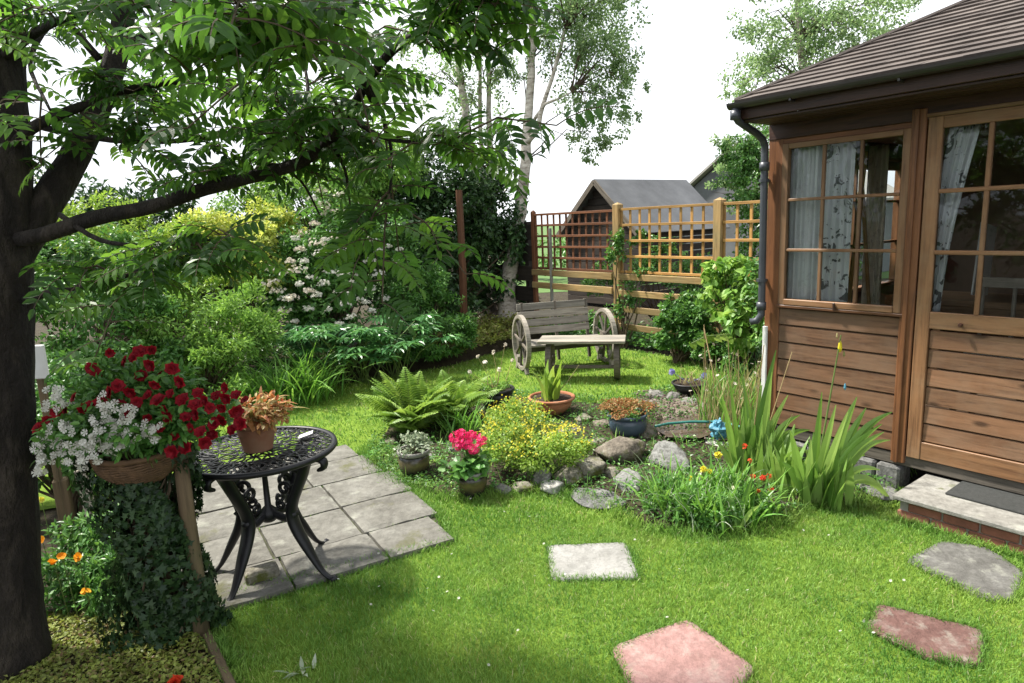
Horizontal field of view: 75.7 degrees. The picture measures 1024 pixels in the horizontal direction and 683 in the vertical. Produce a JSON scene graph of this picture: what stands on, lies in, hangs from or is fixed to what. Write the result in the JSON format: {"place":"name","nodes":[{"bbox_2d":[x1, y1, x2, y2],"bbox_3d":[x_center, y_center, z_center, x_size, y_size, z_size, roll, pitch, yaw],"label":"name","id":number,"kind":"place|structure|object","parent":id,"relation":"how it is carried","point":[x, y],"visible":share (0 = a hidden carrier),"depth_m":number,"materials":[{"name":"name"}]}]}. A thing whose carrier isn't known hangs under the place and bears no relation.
{"place":"outdoors","nodes":[
{"label":"outdoors","id":0,"kind":"place"},
{"bbox_2d":[51,480,438,645],"bbox_3d":[-1.478,1.009,3.731,1.824,0.001,1.656,-8,11,-27],"label":"patio base","id":1,"kind":"object","parent":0,"point":[272,555],"visible":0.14,"depth_m":2.79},
{"bbox_2d":[167,445,453,612],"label":"patio","id":2,"kind":"structure","parent":0,"point":[346,481],"depth_m":3.54,"materials":[{"name":"stone"}]},
{"bbox_2d":[244,560,279,584],"bbox_3d":[-1.161,1.073,3.055,0.148,0.055,0.089,-8,12,-30],"label":"stone block","id":3,"kind":"object","parent":2,"relation":"on","point":[262,572],"depth_m":3.03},
{"bbox_2d":[193,425,337,605],"bbox_3d":[-1.138,0.804,3.083,0.680,0.648,0.678,-2,10,0],"label":"iron table","id":4,"kind":"object","parent":2,"relation":"on","point":[248,521],"visible":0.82,"depth_m":3.00,"materials":[{"name":"metal"}]},
{"bbox_2d":[236,424,275,453],"bbox_3d":[-1.159,0.424,2.994,0.188,0.135,0.188,-2,10,0],"label":"plant pot","id":5,"kind":"object","parent":4,"relation":"on","point":[254,442],"visible":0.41,"depth_m":2.94,"materials":[{"name":"ceramic"}]},
{"bbox_2d":[229,387,308,434],"bbox_3d":[-1.142,0.318,2.983,0.360,0.197,0.337,6,13,39],"label":"coleus","id":6,"kind":"object","parent":5,"relation":"on","point":[261,413],"visible":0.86,"depth_m":2.93,"materials":[{"name":"orange plant"}]},
{"bbox_2d":[36,226,888,312],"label":"field","id":7,"kind":"structure","parent":0,"point":[564,280],"depth_m":18.84,"materials":[{"name":"green plant"}]},
{"bbox_2d":[488,236,863,277],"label":"field hedge","id":8,"kind":"object","parent":7,"relation":"on","point":[563,243],"visible":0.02,"depth_m":17.51,"materials":[{"name":"green plant"}]},
{"bbox_2d":[671,148,893,275],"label":"outbuilding","id":9,"kind":"structure","parent":7,"relation":"on","point":[707,173],"depth_m":15.71,"materials":[{"name":"wood"}]},
{"bbox_2d":[23,0,960,230],"label":"sky","id":10,"kind":"structure","parent":0,"point":[685,44],"materials":[{"name":"white"}]},
{"bbox_2d":[29,278,962,682],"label":"ground","id":11,"kind":"structure","parent":0,"point":[53,516],"depth_m":3.97,"materials":[{"name":"soil"}]},
{"bbox_2d":[35,345,66,523],"bbox_3d":[-2.466,0.546,3.535,0.090,1.072,0.030,-2,10,0],"label":"white sign board","id":12,"kind":"object","parent":11,"relation":"on","point":[41,369],"visible":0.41,"depth_m":3.46,"materials":[{"name":"paint"}]},
{"bbox_2d":[52,476,75,538],"bbox_3d":[-2.452,0.913,3.619,0.069,0.340,0.069,-7,11,-24],"label":"fence stub","id":13,"kind":"object","parent":11,"relation":"on","point":[67,498],"visible":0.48,"depth_m":3.58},
{"bbox_2d":[35,351,112,514],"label":"leafy shrub","id":14,"kind":"object","parent":11,"relation":"on","point":[49,479],"visible":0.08,"depth_m":3.92,"materials":[{"name":"green plant"}]},
{"bbox_2d":[39,497,142,621],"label":"poppy plant","id":15,"kind":"object","parent":11,"relation":"on","point":[88,566],"visible":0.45,"depth_m":2.91,"materials":[{"name":"green plant"}]},
{"bbox_2d":[0,607,220,682],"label":"creeping plants","id":16,"kind":"object","parent":11,"relation":"on","point":[74,620],"visible":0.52,"depth_m":2.49,"materials":[{"name":"green plant"}]},
{"bbox_2d":[34,222,202,402],"bbox_3d":[-3.808,-0.213,5.985,1.762,1.829,1.570,-8,12,-30],"label":"leafy shrub","id":17,"kind":"object","parent":11,"relation":"on","point":[75,340],"visible":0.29,"depth_m":5.84,"materials":[{"name":"green plant"}]},
{"bbox_2d":[36,181,247,342],"bbox_3d":[-4.248,-0.669,7.372,2.956,2.257,1.186,1,11,16],"label":"leafy shrub","id":18,"kind":"object","parent":11,"relation":"on","point":[92,230],"visible":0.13,"depth_m":7.15,"materials":[{"name":"green plant"}]},
{"bbox_2d":[70,441,234,660],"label":"ivy pillar","id":19,"kind":"structure","parent":11,"relation":"on","point":[152,578],"depth_m":2.53,"materials":[{"name":"green plant"}]},
{"bbox_2d":[29,345,248,485],"bbox_3d":[-1.397,0.271,2.473,0.882,0.540,0.509,-2,10,0],"label":"flower basket","id":20,"kind":"object","parent":19,"relation":"on","point":[162,429],"visible":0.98,"depth_m":2.37,"materials":[{"name":"wicker"}]},
{"bbox_2d":[174,456,209,644],"bbox_3d":[-1.256,0.820,2.587,0.064,0.775,0.089,-2,10,0],"label":"rustic post","id":21,"kind":"object","parent":11,"relation":"on","point":[185,501],"visible":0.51,"depth_m":2.56,"materials":[{"name":"wood"}]},
{"bbox_2d":[126,275,286,398],"bbox_3d":[-2.832,0.015,6.232,1.392,1.208,1.255,-2,10,0],"label":"leafy shrub","id":22,"kind":"object","parent":11,"relation":"on","point":[217,351],"visible":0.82,"depth_m":6.12,"materials":[{"name":"green plant"}]},
{"bbox_2d":[34,164,389,341],"bbox_3d":[-4.770,-1.186,9.139,6.189,2.730,2.162,-2,10,0],"label":"evergreen shrub","id":23,"kind":"object","parent":11,"relation":"on","point":[182,208],"visible":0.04,"depth_m":8.98,"materials":[{"name":"green plant"}]},
{"bbox_2d":[203,630,235,682],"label":"edging board","id":24,"kind":"object","parent":11,"relation":"on","point":[219,659],"visible":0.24,"depth_m":2.46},
{"bbox_2d":[163,196,308,358],"bbox_3d":[-3.139,-0.607,7.411,1.668,2.033,1.344,-2,10,0],"label":"golden shrub","id":25,"kind":"object","parent":11,"relation":"on","point":[218,220],"visible":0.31,"depth_m":7.22,"materials":[{"name":"yellow plant"}]},
{"bbox_2d":[0,0,631,682],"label":"rowan tree","id":26,"kind":"object","parent":11,"relation":"on","point":[268,38],"visible":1,"depth_m":1.94,"materials":[{"name":"green plant"}]},
{"bbox_2d":[205,110,430,330],"bbox_3d":[-2.508,-1.384,8.512,2.990,3.118,1.812,-2,10,0],"label":"flowering tree","id":27,"kind":"object","parent":11,"relation":"on","point":[261,191],"visible":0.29,"depth_m":8.34,"materials":[{"name":"green plant"}]},
{"bbox_2d":[244,187,426,359],"bbox_3d":[-1.960,-0.725,7.538,2.081,2.120,1.402,-12,14,-41],"label":"white rose bush","id":28,"kind":"object","parent":11,"relation":"on","point":[310,307],"visible":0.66,"depth_m":7.24,"materials":[{"name":"green plant"}]},
{"bbox_2d":[374,260,479,365],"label":"mounded shrub","id":29,"kind":"object","parent":11,"relation":"on","point":[464,326],"visible":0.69,"depth_m":7.56,"materials":[{"name":"green plant"}]},
{"bbox_2d":[320,119,541,324],"bbox_3d":[-1.142,-1.567,9.433,3.344,3.074,1.888,-5,11,-13],"label":"evergreen shrub","id":30,"kind":"object","parent":11,"relation":"on","point":[480,203],"visible":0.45,"depth_m":9.19,"materials":[{"name":"green plant"}]},
{"bbox_2d":[390,8,519,319],"bbox_3d":[-0.721,-3.305,9.780,2.146,6.327,1.660,-2,10,0],"label":"birch tree","id":31,"kind":"object","parent":11,"relation":"on","point":[463,100],"visible":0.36,"depth_m":9.80,"materials":[{"name":"green plant"}]},
{"bbox_2d":[456,190,466,313],"bbox_3d":[-0.657,-0.927,8.568,0.132,2.034,0.100,-2,10,0],"label":"wooden post","id":32,"kind":"object","parent":11,"relation":"on","point":[461,255],"visible":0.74,"depth_m":8.49,"materials":[{"name":"wood"}]},
{"bbox_2d":[442,222,533,318],"bbox_3d":[-0.620,-1.126,10.873,0.100,1.600,3.150,-10,13,-37],"label":"board fence","id":33,"kind":"object","parent":11,"relation":"on","point":[524,293],"visible":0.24,"depth_m":9.74,"materials":[{"name":"wood"}]},
{"bbox_2d":[493,0,652,320],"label":"birch tree","id":34,"kind":"object","parent":11,"relation":"on","point":[583,47],"visible":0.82,"depth_m":9.23,"materials":[{"name":"green plant"}]},
{"bbox_2d":[588,227,687,348],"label":"climbing plant","id":35,"kind":"object","parent":11,"relation":"on","point":[618,242],"visible":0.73,"depth_m":8.08,"materials":[{"name":"green plant"}]},
{"bbox_2d":[556,179,729,307],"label":"garden shed","id":36,"kind":"structure","parent":11,"relation":"on","point":[602,194],"depth_m":12.01,"materials":[{"name":"wood"}]},
{"bbox_2d":[541,314,761,361],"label":"fence ground cover","id":37,"kind":"object","parent":11,"relation":"on","point":[636,335],"visible":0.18,"depth_m":8.23,"materials":[{"name":"green plant"}]},
{"bbox_2d":[579,250,727,326],"bbox_3d":[2.043,-0.770,9.554,2.339,1.171,0.952,5,13,37],"label":"wooden fence","id":38,"kind":"object","parent":11,"relation":"on","point":[686,264],"visible":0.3,"depth_m":9.54,"materials":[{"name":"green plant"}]},
{"bbox_2d":[530,194,857,362],"bbox_3d":[1.708,-0.751,7.783,0.119,1.810,4.582,-10,13,-37],"label":"trellis fence","id":39,"kind":"object","parent":11,"relation":"on","point":[719,240],"visible":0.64,"depth_m":8.00,"materials":[{"name":"wood"}]},
{"bbox_2d":[689,255,761,381],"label":"leafy shrub","id":40,"kind":"object","parent":11,"relation":"on","point":[715,351],"visible":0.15,"depth_m":6.73,"materials":[{"name":"green plant"}]},
{"bbox_2d":[710,125,768,274],"bbox_3d":[3.178,-1.521,8.710,1.058,2.840,1.028,-9,12,-31],"label":"garden tree","id":41,"kind":"object","parent":11,"relation":"on","point":[745,161],"visible":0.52,"depth_m":8.49,"materials":[{"name":"green plant"}]},
{"bbox_2d":[741,200,857,348],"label":"leafy shrub","id":42,"kind":"object","parent":11,"relation":"on","point":[749,268],"visible":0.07,"depth_m":5.88,"materials":[{"name":"green plant"}]},
{"bbox_2d":[704,0,923,214],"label":"birch tree","id":43,"kind":"object","parent":11,"relation":"on","point":[805,44],"visible":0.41,"depth_m":9.71,"materials":[{"name":"green plant"}]},
{"bbox_2d":[37,345,1023,682],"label":"lawn","id":44,"kind":"structure","parent":0,"point":[49,502],"depth_m":2.79,"materials":[{"name":"plant"}]},
{"bbox_2d":[200,356,306,407],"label":"daylily","id":45,"kind":"object","parent":44,"relation":"on","point":[257,385],"visible":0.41,"depth_m":6.11,"materials":[{"name":"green plant"}]},
{"bbox_2d":[46,309,543,420],"bbox_3d":[-3.194,0.200,8.243,7.600,0.200,7.800,-2,10,0],"label":"border bed","id":46,"kind":"object","parent":44,"relation":"on","point":[486,349],"visible":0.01,"depth_m":7.81,"materials":[{"name":"soil"}]},
{"bbox_2d":[39,333,320,392],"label":"border ground cover","id":47,"kind":"object","parent":46,"relation":"on","point":[270,357],"visible":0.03,"depth_m":7.43,"materials":[{"name":"green plant"}]},
{"bbox_2d":[431,310,547,355],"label":"border ground cover","id":48,"kind":"object","parent":46,"relation":"on","point":[493,323],"visible":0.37,"depth_m":8.69,"materials":[{"name":"green plant"}]},
{"bbox_2d":[224,335,380,409],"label":"daylily","id":49,"kind":"object","parent":44,"relation":"on","point":[309,385],"visible":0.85,"depth_m":6.19,"materials":[{"name":"green plant"}]},
{"bbox_2d":[249,312,460,386],"bbox_3d":[-1.656,0.080,7.017,2.276,0.693,1.986,-2,10,0],"label":"peony","id":50,"kind":"object","parent":44,"relation":"on","point":[375,337],"visible":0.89,"depth_m":6.78,"materials":[{"name":"green plant"}]},
{"bbox_2d":[512,298,617,374],"bbox_3d":[0.565,-0.064,7.247,1.056,0.723,0.619,-5,11,-15],"label":"garden bench","id":51,"kind":"object","parent":44,"relation":"on","point":[525,343],"visible":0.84,"depth_m":7.37,"materials":[{"name":"grey wood"}]},
{"bbox_2d":[537,335,625,378],"bbox_3d":[0.713,0.172,6.677,0.866,0.419,0.390,0,10,11],"label":"garden table","id":52,"kind":"object","parent":44,"relation":"on","point":[549,341],"visible":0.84,"depth_m":6.57,"materials":[{"name":"grey wood"}]},
{"bbox_2d":[547,542,637,581],"bbox_3d":[0.372,1.039,3.119,0.406,0.018,0.341,-2,10,0],"label":"stepping stone","id":53,"kind":"object","parent":44,"relation":"on","point":[585,559],"visible":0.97,"depth_m":3.10,"materials":[{"name":"stone"}]},
{"bbox_2d":[376,388,865,532],"bbox_3d":[0.666,0.701,4.887,3.428,0.090,3.157,-2,10,0],"label":"rockery bed","id":54,"kind":"object","parent":44,"relation":"on","point":[610,464],"visible":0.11,"depth_m":4.32,"materials":[{"name":"soil"}]},
{"bbox_2d":[355,366,454,433],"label":"fern","id":55,"kind":"object","parent":54,"relation":"on","point":[396,409],"visible":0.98,"depth_m":5.04,"materials":[{"name":"green plant"}]},
{"bbox_2d":[368,435,448,487],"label":"creeping plants","id":56,"kind":"object","parent":54,"relation":"on","point":[388,454],"visible":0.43,"depth_m":4.48,"materials":[{"name":"green plant"}]},
{"bbox_2d":[396,445,429,477],"bbox_3d":[-0.633,0.776,4.263,0.214,0.170,0.214,-2,10,0],"label":"plant pot","id":57,"kind":"object","parent":54,"relation":"on","point":[415,463],"visible":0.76,"depth_m":4.18,"materials":[{"name":"ceramic"}]},
{"bbox_2d":[393,430,434,457],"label":"bedding plant","id":58,"kind":"object","parent":57,"relation":"on","point":[415,439],"visible":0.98,"depth_m":4.22,"materials":[{"name":"grey plant"}]},
{"bbox_2d":[409,370,502,419],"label":"fern","id":59,"kind":"object","parent":54,"relation":"on","point":[463,394],"visible":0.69,"depth_m":5.28,"materials":[{"name":"green plant"}]},
{"bbox_2d":[433,396,498,436],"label":"grassy plant","id":60,"kind":"object","parent":54,"relation":"on","point":[458,417],"visible":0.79,"depth_m":4.96,"materials":[{"name":"green plant"}]},
{"bbox_2d":[458,466,489,499],"bbox_3d":[-0.238,0.838,3.943,0.214,0.170,0.214,-2,10,0],"label":"plant pot","id":61,"kind":"object","parent":54,"relation":"on","point":[469,486],"visible":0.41,"depth_m":3.87,"materials":[{"name":"ceramic"}]},
{"bbox_2d":[438,429,497,483],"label":"geranium","id":62,"kind":"object","parent":61,"relation":"on","point":[467,467],"visible":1,"depth_m":3.87,"materials":[{"name":"pink plant"}]},
{"bbox_2d":[479,384,514,410],"bbox_3d":[-0.133,0.486,5.641,0.316,0.190,0.316,-2,10,0],"label":"plant pot","id":63,"kind":"object","parent":54,"relation":"on","point":[507,392],"visible":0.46,"depth_m":5.53,"materials":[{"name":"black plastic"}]},
{"bbox_2d":[468,342,514,392],"bbox_3d":[-0.173,0.222,5.593,0.342,0.468,0.358,1,11,20],"label":"aquilegia","id":64,"kind":"object","parent":63,"relation":"on","point":[494,382],"visible":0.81,"depth_m":5.58,"materials":[{"name":"green plant"}]},
{"bbox_2d":[472,390,595,478],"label":"yellow flower plant","id":65,"kind":"object","parent":54,"relation":"on","point":[516,434],"visible":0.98,"depth_m":4.15,"materials":[{"name":"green plant"}]},
{"bbox_2d":[528,391,574,415],"bbox_3d":[0.327,0.518,5.425,0.388,0.145,0.388,-2,10,0],"label":"plant pot","id":66,"kind":"object","parent":54,"relation":"on","point":[563,402],"visible":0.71,"depth_m":5.32,"materials":[{"name":"ceramic"}]},
{"bbox_2d":[531,358,578,400],"bbox_3d":[0.340,0.303,5.358,0.316,0.362,0.288,5,12,34],"label":"canna","id":67,"kind":"object","parent":66,"relation":"on","point":[549,384],"visible":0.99,"depth_m":5.35,"materials":[{"name":"green plant"}]},
{"bbox_2d":[554,465,584,485],"bbox_3d":[0.352,0.827,4.057,0.193,0.134,0.190,-2,10,0],"label":"rock","id":68,"kind":"object","parent":54,"relation":"on","point":[571,473],"visible":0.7,"depth_m":4.01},
{"bbox_2d":[567,453,605,480],"bbox_3d":[0.475,0.800,4.144,0.212,0.158,0.265,-8,11,-27],"label":"rock","id":69,"kind":"object","parent":54,"relation":"on","point":[594,465],"visible":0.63,"depth_m":4.04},
{"bbox_2d":[570,488,625,508],"bbox_3d":[0.504,0.900,3.809,0.328,0.038,0.340,-2,10,0],"label":"rock","id":70,"kind":"object","parent":54,"relation":"on","point":[582,501],"visible":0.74,"depth_m":3.76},
{"bbox_2d":[593,436,645,462],"bbox_3d":[0.715,0.732,4.340,0.360,0.207,0.278,-2,10,0],"label":"rock","id":71,"kind":"object","parent":54,"relation":"on","point":[616,448],"visible":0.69,"depth_m":4.26,"materials":[{"name":"stone"}]},
{"bbox_2d":[613,468,641,492],"bbox_3d":[0.691,0.841,3.924,0.166,0.105,0.226,-2,10,0],"label":"rock","id":72,"kind":"object","parent":54,"relation":"on","point":[623,475],"visible":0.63,"depth_m":3.92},
{"bbox_2d":[364,375,891,527],"bbox_3d":[0.666,0.642,4.875,3.458,0.133,3.148,-2,10,0],"label":"rockery ground cover","id":73,"kind":"object","parent":54,"relation":"on","point":[531,475],"visible":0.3,"depth_m":4.46,"materials":[{"name":"green plant"}]},
{"bbox_2d":[607,409,648,437],"bbox_3d":[0.846,0.597,4.816,0.296,0.165,0.296,-2,10,0],"label":"plant pot","id":74,"kind":"object","parent":54,"relation":"on","point":[633,427],"visible":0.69,"depth_m":4.70,"materials":[{"name":"blue ceramic"}]},
{"bbox_2d":[597,397,658,421],"bbox_3d":[0.847,0.488,4.799,0.451,0.160,0.399,-2,10,0],"label":"sedum","id":75,"kind":"object","parent":74,"relation":"on","point":[624,408],"visible":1,"depth_m":4.76,"materials":[{"name":"orange plant"}]},
{"bbox_2d":[372,377,893,523],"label":"wild grass tufts","id":76,"kind":"object","parent":54,"relation":"on","point":[600,451],"visible":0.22,"depth_m":4.42,"materials":[{"name":"green plant"}]},
{"bbox_2d":[649,440,689,470],"bbox_3d":[1.015,0.747,4.200,0.214,0.180,0.253,-12,14,-43],"label":"rock","id":77,"kind":"object","parent":54,"relation":"on","point":[667,448],"visible":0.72,"depth_m":4.19,"materials":[{"name":"stone"}]},
{"bbox_2d":[632,387,711,439],"bbox_3d":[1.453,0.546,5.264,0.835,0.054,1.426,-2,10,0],"label":"gravel","id":78,"kind":"structure","parent":54,"relation":"on","point":[656,414],"depth_m":5.31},
{"bbox_2d":[671,378,705,394],"bbox_3d":[1.554,0.404,5.789,0.306,0.100,0.306,-2,10,0],"label":"plant pot","id":79,"kind":"object","parent":54,"relation":"on","point":[683,387],"visible":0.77,"depth_m":5.72,"materials":[{"name":"black plastic"}]},
{"bbox_2d":[689,325,733,380],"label":"cane plant","id":80,"kind":"object","parent":54,"relation":"on","point":[707,339],"visible":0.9,"depth_m":6.20,"materials":[{"name":"green plant"}]},
{"bbox_2d":[705,439,724,445],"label":"rock","id":81,"kind":"object","parent":54,"relation":"on","point":[714,442],"visible":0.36,"depth_m":4.58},
{"bbox_2d":[709,417,726,439],"bbox_3d":[1.433,0.607,4.588,0.120,0.160,0.115,1,11,19],"label":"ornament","id":82,"kind":"object","parent":81,"relation":"on","point":[716,425],"visible":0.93,"depth_m":4.57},
{"bbox_2d":[685,344,760,433],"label":"dry stemmed plant","id":83,"kind":"object","parent":54,"relation":"on","point":[713,405],"visible":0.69,"depth_m":4.93,"materials":[{"name":"green plant"}]},
{"bbox_2d":[716,341,808,474],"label":"iris plant","id":84,"kind":"object","parent":54,"relation":"on","point":[755,422],"visible":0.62,"depth_m":3.94,"materials":[{"name":"green plant"}]},
{"bbox_2d":[751,424,814,502],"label":"iris plant","id":85,"kind":"object","parent":54,"relation":"on","point":[773,463],"visible":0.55,"depth_m":3.76,"materials":[{"name":"green plant"}]},
{"bbox_2d":[782,333,891,513],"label":"iris plant","id":86,"kind":"object","parent":54,"relation":"on","point":[833,475],"visible":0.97,"depth_m":3.55,"materials":[{"name":"green plant"}]},
{"bbox_2d":[613,620,753,682],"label":"stepping stone","id":87,"kind":"object","parent":44,"relation":"on","point":[684,652],"visible":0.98,"depth_m":2.40,"materials":[{"name":"stone"}]},
{"bbox_2d":[650,286,722,363],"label":"hydrangea shrub","id":88,"kind":"object","parent":44,"relation":"on","point":[682,320],"visible":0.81,"depth_m":7.15,"materials":[{"name":"green plant"}]},
{"bbox_2d":[618,443,803,537],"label":"flowering clump","id":89,"kind":"object","parent":44,"relation":"on","point":[681,494],"visible":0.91,"depth_m":3.49,"materials":[{"name":"green plant"}]},
{"bbox_2d":[695,253,763,372],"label":"shrub","id":90,"kind":"object","parent":44,"relation":"on","point":[736,312],"visible":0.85,"depth_m":6.33,"materials":[{"name":"green plant"}]},
{"bbox_2d":[728,478,759,527],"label":"iris plant","id":91,"kind":"object","parent":44,"relation":"on","point":[747,516],"visible":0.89,"depth_m":3.35,"materials":[{"name":"green plant"}]},
{"bbox_2d":[726,0,1023,494],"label":"summerhouse","id":92,"kind":"structure","parent":44,"relation":"on","point":[912,93],"depth_m":3.60,"materials":[{"name":"brown wood"}]},
{"bbox_2d":[787,145,822,299],"bbox_3d":[1.812,-0.723,4.085,0.052,1.020,0.202,-10,13,-36],"label":"curtain","id":93,"kind":"object","parent":92,"relation":"hanging from","point":[806,175],"visible":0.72,"depth_m":4.08,"materials":[{"name":"fabric"}]},
{"bbox_2d":[821,141,855,301],"bbox_3d":[1.949,-0.703,3.942,0.035,1.020,0.167,-10,13,-36],"label":"curtain","id":94,"kind":"object","parent":92,"relation":"hanging from","point":[840,168],"visible":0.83,"depth_m":3.94,"materials":[{"name":"fabric"}]},
{"bbox_2d":[776,122,911,316],"bbox_3d":[1.899,-0.684,3.820,0.071,1.030,0.752,-10,13,-37],"label":"window","id":95,"kind":"structure","parent":92,"relation":"in","point":[904,129],"depth_m":3.79,"materials":[{"name":"brown wood"}]},
{"bbox_2d":[847,151,870,303],"bbox_3d":[2.388,-0.369,4.444,0.523,1.752,0.260,-10,13,-37],"label":"wooden easel","id":96,"kind":"object","parent":92,"relation":"on","point":[866,259],"visible":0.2,"depth_m":4.32,"materials":[{"name":"wood"}]},
{"bbox_2d":[861,144,889,304],"bbox_3d":[2.446,-0.754,4.446,0.051,1.100,0.122,-10,13,-36],"label":"curtain","id":97,"kind":"object","parent":92,"relation":"hanging from","point":[878,164],"visible":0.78,"depth_m":4.42,"materials":[{"name":"fabric"}]},
{"bbox_2d":[849,155,901,292],"bbox_3d":[2.637,-0.876,4.920,1.140,0.985,0.070,-10,13,-37],"label":"window","id":98,"kind":"structure","parent":92,"relation":"in","point":[893,241],"depth_m":5.18,"materials":[{"name":"brown wood"}]},
{"bbox_2d":[932,124,981,311],"bbox_3d":[2.298,-0.619,3.481,0.036,0.990,0.238,-10,13,-36],"label":"curtain","id":99,"kind":"object","parent":92,"relation":"hanging from","point":[961,144],"visible":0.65,"depth_m":3.44,"materials":[{"name":"fabric"}]},
{"bbox_2d":[906,100,1023,482],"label":"door","id":100,"kind":"structure","parent":92,"relation":"in","point":[1002,458],"depth_m":3.40,"materials":[{"name":"brown wood"}]},
{"bbox_2d":[929,291,1023,387],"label":"wooden table","id":101,"kind":"object","parent":92,"relation":"on","point":[997,304],"visible":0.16,"depth_m":4.14,"materials":[{"name":"brown wood"}]},
{"bbox_2d":[971,223,996,294],"bbox_3d":[3.050,-0.524,4.261,0.336,0.495,0.012,-10,13,-37],"label":"canvas","id":102,"kind":"object","parent":101,"relation":"on","point":[991,236],"visible":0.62,"depth_m":4.26,"materials":[{"name":"black paint"}]},
{"bbox_2d":[951,277,1023,441],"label":"wooden chair","id":103,"kind":"object","parent":92,"relation":"on","point":[1015,284],"visible":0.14,"depth_m":3.87,"materials":[{"name":"brown wood"}]},
{"bbox_2d":[866,604,983,667],"bbox_3d":[1.549,1.105,2.479,0.381,0.018,0.293,4,12,32],"label":"stepping stone","id":104,"kind":"object","parent":44,"relation":"on","point":[929,634],"visible":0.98,"depth_m":2.48,"materials":[{"name":"stone"}]},
{"bbox_2d":[892,474,1023,554],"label":"doorstep","id":105,"kind":"object","parent":44,"relation":"on","point":[925,498],"visible":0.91,"depth_m":3.24,"materials":[{"name":"stone"}]},
{"bbox_2d":[945,480,1023,514],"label":"door mat","id":106,"kind":"object","parent":105,"relation":"on","point":[992,497],"depth_m":3.32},
{"bbox_2d":[908,541,1022,602],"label":"stepping stone","id":107,"kind":"object","parent":44,"relation":"on","point":[982,569],"visible":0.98,"depth_m":2.91,"materials":[{"name":"stone"}]},
{"bbox_2d":[656,415,710,437],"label":"pond water","id":108,"kind":"structure","parent":0,"point":[696,431],"depth_m":4.79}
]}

